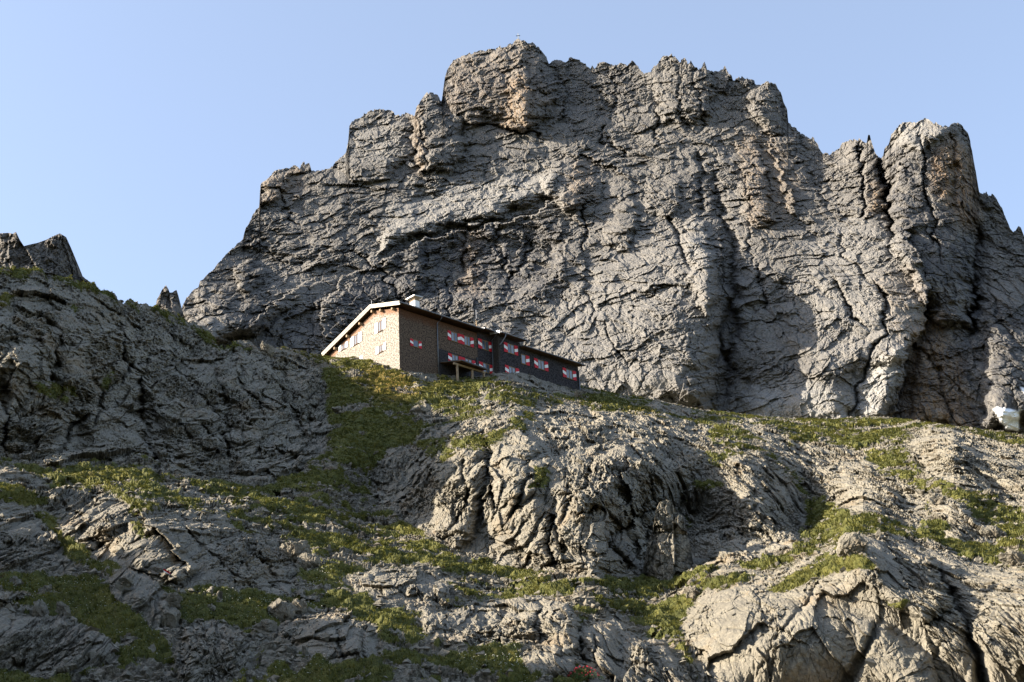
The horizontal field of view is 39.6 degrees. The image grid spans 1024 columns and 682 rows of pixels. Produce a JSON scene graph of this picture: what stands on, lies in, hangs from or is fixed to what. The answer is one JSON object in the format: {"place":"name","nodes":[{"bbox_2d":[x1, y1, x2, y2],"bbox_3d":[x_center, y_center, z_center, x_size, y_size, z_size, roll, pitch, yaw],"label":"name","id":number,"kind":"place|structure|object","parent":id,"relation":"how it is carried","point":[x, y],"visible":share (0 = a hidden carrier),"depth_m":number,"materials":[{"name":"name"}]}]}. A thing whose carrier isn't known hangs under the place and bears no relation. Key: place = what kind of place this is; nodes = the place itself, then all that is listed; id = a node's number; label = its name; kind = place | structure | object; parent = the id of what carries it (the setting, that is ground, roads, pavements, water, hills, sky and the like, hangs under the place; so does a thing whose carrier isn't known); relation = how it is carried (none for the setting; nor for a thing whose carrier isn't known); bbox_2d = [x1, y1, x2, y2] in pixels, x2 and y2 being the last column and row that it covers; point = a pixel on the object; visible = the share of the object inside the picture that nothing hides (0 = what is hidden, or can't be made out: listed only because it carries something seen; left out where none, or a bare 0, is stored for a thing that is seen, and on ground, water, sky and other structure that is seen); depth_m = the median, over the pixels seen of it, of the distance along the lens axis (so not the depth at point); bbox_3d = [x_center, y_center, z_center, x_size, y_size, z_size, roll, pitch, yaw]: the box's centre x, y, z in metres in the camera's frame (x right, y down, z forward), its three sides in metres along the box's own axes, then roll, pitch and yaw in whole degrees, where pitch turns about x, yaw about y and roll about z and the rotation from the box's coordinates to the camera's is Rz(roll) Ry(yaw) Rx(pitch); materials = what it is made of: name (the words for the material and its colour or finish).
{"place":"outdoors","nodes":[
{"label":"outdoors","id":0,"kind":"place"},
{"bbox_2d":[0,232,87,282],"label":"rocky peak","id":1,"kind":"structure","parent":0,"point":[52,255],"depth_m":351.37,"materials":[{"name":"stone"}]},
{"bbox_2d":[0,264,1023,681],"bbox_3d":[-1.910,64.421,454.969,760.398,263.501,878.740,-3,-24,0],"label":"hillside","id":2,"kind":"structure","parent":0,"point":[760,636],"depth_m":82.50,"materials":[{"name":"grey stone"}]},
{"bbox_2d":[9,576,23,585],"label":"boulder","id":3,"kind":"object","parent":2,"relation":"on","point":[13,579],"visible":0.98,"depth_m":56.69,"materials":[{"name":"grey stone"}]},
{"bbox_2d":[31,599,48,616],"bbox_3d":[-17.480,9.946,52.744,0.636,0.733,0.705,-3,-24,0],"label":"boulder","id":4,"kind":"object","parent":2,"relation":"on","point":[39,608],"visible":0.8,"depth_m":52.54,"materials":[{"name":"grey stone"}]},
{"bbox_2d":[38,584,52,593],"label":"boulder","id":5,"kind":"object","parent":2,"relation":"on","point":[44,588],"visible":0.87,"depth_m":55.79,"materials":[{"name":"grey stone"}]},
{"bbox_2d":[55,601,70,615],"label":"boulder","id":6,"kind":"object","parent":2,"relation":"on","point":[62,608],"visible":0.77,"depth_m":52.05,"materials":[{"name":"grey stone"}]},
{"bbox_2d":[56,663,76,672],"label":"boulder","id":7,"kind":"object","parent":2,"relation":"on","point":[64,668],"visible":0.93,"depth_m":45.33,"materials":[{"name":"grey stone"}]},
{"bbox_2d":[114,575,133,591],"bbox_3d":[-14.783,9.307,54.370,0.675,0.656,0.640,-19,-29,31],"label":"boulder","id":8,"kind":"object","parent":2,"relation":"on","point":[123,583],"visible":1,"depth_m":54.26,"materials":[{"name":"grey stone"}]},
{"bbox_2d":[146,658,155,663],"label":"boulder","id":9,"kind":"object","parent":2,"relation":"on","point":[150,660],"visible":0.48,"depth_m":47.67,"materials":[{"name":"grey stone"}]},
{"bbox_2d":[156,285,184,318],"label":"rock pinnacle","id":10,"kind":"object","parent":2,"relation":"on","point":[166,298],"visible":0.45,"depth_m":259.45,"materials":[{"name":"stone"}]},
{"bbox_2d":[160,608,180,628],"bbox_3d":[-12.496,10.197,52.006,0.721,0.929,0.775,-18,-29,30],"label":"boulder","id":11,"kind":"object","parent":2,"relation":"on","point":[169,619],"visible":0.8,"depth_m":51.78,"materials":[{"name":"grey stone"}]},
{"bbox_2d":[159,592,182,608],"bbox_3d":[-12.875,9.806,53.679,0.925,0.675,0.846,-3,-24,0],"label":"boulder","id":12,"kind":"object","parent":2,"relation":"on","point":[174,599],"visible":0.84,"depth_m":53.45,"materials":[{"name":"grey stone"}]},
{"bbox_2d":[208,603,215,610],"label":"boulder","id":13,"kind":"object","parent":2,"relation":"on","point":[213,606],"visible":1,"depth_m":54.37,"materials":[{"name":"grey stone"}]},
{"bbox_2d":[250,619,277,634],"bbox_3d":[-9.355,10.810,53.457,1.074,0.768,0.719,-3,-24,0],"label":"boulder","id":14,"kind":"object","parent":2,"relation":"on","point":[266,626],"visible":0.88,"depth_m":53.27,"materials":[{"name":"grey stone"}]},
{"bbox_2d":[260,341,274,356],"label":"boulder","id":15,"kind":"object","parent":2,"relation":"on","point":[267,349],"visible":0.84,"depth_m":155.04,"materials":[{"name":"grey stone"}]},
{"bbox_2d":[3,557,540,681],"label":"alpine flowers","id":16,"kind":"object","parent":2,"relation":"on","point":[240,618],"visible":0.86,"depth_m":53.25,"materials":[{"name":"white plant"}]},
{"bbox_2d":[267,598,294,621],"bbox_3d":[-9.157,10.650,56.124,1.037,1.012,1.051,11,-28,-29],"label":"boulder","id":17,"kind":"object","parent":2,"relation":"on","point":[278,608],"visible":0.95,"depth_m":55.79,"materials":[{"name":"grey stone"}]},
{"bbox_2d":[279,540,310,562],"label":"boulder","id":18,"kind":"object","parent":2,"relation":"on","point":[291,549],"visible":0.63,"depth_m":72.11,"materials":[{"name":"grey stone"}]},
{"bbox_2d":[291,598,307,614],"bbox_3d":[-8.722,10.938,58.120,0.742,0.807,0.744,-20,-29,32],"label":"boulder","id":19,"kind":"object","parent":2,"relation":"on","point":[302,606],"visible":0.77,"depth_m":57.91,"materials":[{"name":"grey stone"}]},
{"bbox_2d":[294,553,320,569],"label":"boulder","id":20,"kind":"object","parent":2,"relation":"on","point":[308,560],"visible":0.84,"depth_m":70.95,"materials":[{"name":"grey stone"}]},
{"bbox_2d":[332,406,341,411],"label":"boulder","id":21,"kind":"object","parent":2,"relation":"on","point":[336,409],"visible":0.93,"depth_m":140.91,"materials":[{"name":"grey stone"}]},
{"bbox_2d":[409,405,431,412],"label":"boulder","id":22,"kind":"object","parent":2,"relation":"on","point":[419,409],"visible":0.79,"depth_m":137.36,"materials":[{"name":"grey stone"}]},
{"bbox_2d":[321,295,585,389],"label":"mountain hut","id":23,"kind":"object","parent":2,"relation":"on","point":[413,336],"visible":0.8,"depth_m":171.53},
{"bbox_2d":[339,341,347,351],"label":"window","id":24,"kind":"structure","parent":23,"relation":"in","point":[345,345],"depth_m":174.33,"materials":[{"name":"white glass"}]},
{"bbox_2d":[350,331,361,346],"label":"window","id":25,"kind":"structure","parent":23,"relation":"in","point":[354,340],"depth_m":172.62,"materials":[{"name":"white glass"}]},
{"bbox_2d":[375,318,385,333],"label":"window","id":26,"kind":"structure","parent":23,"relation":"in","point":[379,326],"depth_m":169.32,"materials":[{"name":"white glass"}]},
{"bbox_2d":[376,342,385,354],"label":"window","id":27,"kind":"structure","parent":23,"relation":"in","point":[381,348],"depth_m":168.06,"materials":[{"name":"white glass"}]},
{"bbox_2d":[410,338,421,348],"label":"window","id":28,"kind":"structure","parent":23,"relation":"in","point":[414,343],"depth_m":167.27,"materials":[{"name":"red wood"}]},
{"bbox_2d":[448,330,460,343],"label":"window","id":29,"kind":"structure","parent":23,"relation":"in","point":[452,336],"depth_m":172.03,"materials":[{"name":"red wood"}]},
{"bbox_2d":[448,353,461,360],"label":"window","id":30,"kind":"structure","parent":23,"relation":"in","point":[450,356],"depth_m":170.69,"materials":[{"name":"red wood"}]},
{"bbox_2d":[461,334,473,347],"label":"window","id":31,"kind":"structure","parent":23,"relation":"in","point":[465,340],"depth_m":173.29,"materials":[{"name":"red wood"}]},
{"bbox_2d":[462,357,475,363],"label":"window","id":32,"kind":"structure","parent":23,"relation":"in","point":[472,361],"depth_m":172.32,"materials":[{"name":"red wood"}]},
{"bbox_2d":[478,338,491,351],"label":"window","id":33,"kind":"structure","parent":23,"relation":"in","point":[482,344],"depth_m":175.06,"materials":[{"name":"red wood"}]},
{"bbox_2d":[479,361,492,373],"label":"window","id":34,"kind":"structure","parent":23,"relation":"in","point":[490,370],"depth_m":173.93,"materials":[{"name":"red wood"}]},
{"bbox_2d":[504,342,517,355],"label":"window","id":35,"kind":"structure","parent":23,"relation":"in","point":[509,348],"depth_m":176.24,"materials":[{"name":"red wood"}]},
{"bbox_2d":[505,365,518,372],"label":"window","id":36,"kind":"structure","parent":23,"relation":"in","point":[508,369],"depth_m":174.95,"materials":[{"name":"red wood"}]},
{"bbox_2d":[521,354,529,365],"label":"window","id":37,"kind":"structure","parent":23,"relation":"in","point":[525,360],"depth_m":177.36,"materials":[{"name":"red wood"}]},
{"bbox_2d":[534,358,548,371],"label":"window","id":38,"kind":"structure","parent":23,"relation":"in","point":[539,364],"depth_m":179.01,"materials":[{"name":"red wood"}]},
{"bbox_2d":[562,367,576,380],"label":"window","id":39,"kind":"structure","parent":23,"relation":"in","point":[567,373],"depth_m":182.08,"materials":[{"name":"red wood"}]},
{"bbox_2d":[0,265,1023,681],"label":"turf","id":40,"kind":"structure","parent":2,"relation":"on","point":[484,443],"depth_m":88.61,"materials":[{"name":"green plant"}]},
{"bbox_2d":[0,267,1023,681],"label":"scree stones","id":41,"kind":"object","parent":2,"relation":"on","point":[436,671],"visible":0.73,"depth_m":81.48,"materials":[{"name":"grey stone"}]},
{"bbox_2d":[574,389,583,397],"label":"boulder","id":42,"kind":"object","parent":2,"relation":"on","point":[577,393],"visible":1,"depth_m":167.12,"materials":[{"name":"grey stone"}]},
{"bbox_2d":[568,666,603,681],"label":"alpenrose shrub","id":43,"kind":"object","parent":2,"relation":"on","point":[587,675],"visible":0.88,"depth_m":49.58,"materials":[{"name":"green plant"}]},
{"bbox_2d":[626,529,642,540],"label":"boulder","id":44,"kind":"object","parent":2,"relation":"on","point":[632,534],"visible":0.96,"depth_m":86.88,"materials":[{"name":"grey stone"}]},
{"bbox_2d":[641,499,692,580],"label":"rock pillar","id":45,"kind":"object","parent":2,"relation":"on","point":[668,556],"visible":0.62,"depth_m":80.67,"materials":[{"name":"grey stone"}]},
{"bbox_2d":[686,586,700,598],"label":"boulder","id":46,"kind":"object","parent":2,"relation":"on","point":[693,592],"visible":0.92,"depth_m":67.86,"materials":[{"name":"grey stone"}]},
{"bbox_2d":[836,531,867,556],"bbox_3d":[13.828,8.328,57.764,1.470,1.253,1.082,-23,-31,37],"label":"boulder","id":47,"kind":"object","parent":2,"relation":"on","point":[852,542],"visible":0.89,"depth_m":57.48,"materials":[{"name":"grey stone"}]},
{"bbox_2d":[927,493,945,505],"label":"boulder","id":48,"kind":"object","parent":2,"relation":"on","point":[936,499],"visible":0.93,"depth_m":93.68,"materials":[{"name":"grey stone"}]},
{"bbox_2d":[979,525,1001,537],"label":"boulder","id":49,"kind":"object","parent":2,"relation":"on","point":[992,531],"visible":0.99,"depth_m":81.16,"materials":[{"name":"grey stone"}]},
{"bbox_2d":[998,548,1023,566],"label":"boulder","id":50,"kind":"object","parent":2,"relation":"on","point":[1010,557],"visible":0.94,"depth_m":65.25,"materials":[{"name":"grey stone"}]},
{"bbox_2d":[0,0,1023,306],"label":"sky","id":51,"kind":"structure","parent":0,"point":[146,135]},
{"bbox_2d":[182,39,1023,433],"bbox_3d":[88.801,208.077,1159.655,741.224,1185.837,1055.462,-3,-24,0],"label":"mountain","id":52,"kind":"structure","parent":0,"point":[674,229],"depth_m":1102.42,"materials":[{"name":"stone"}]}
]}

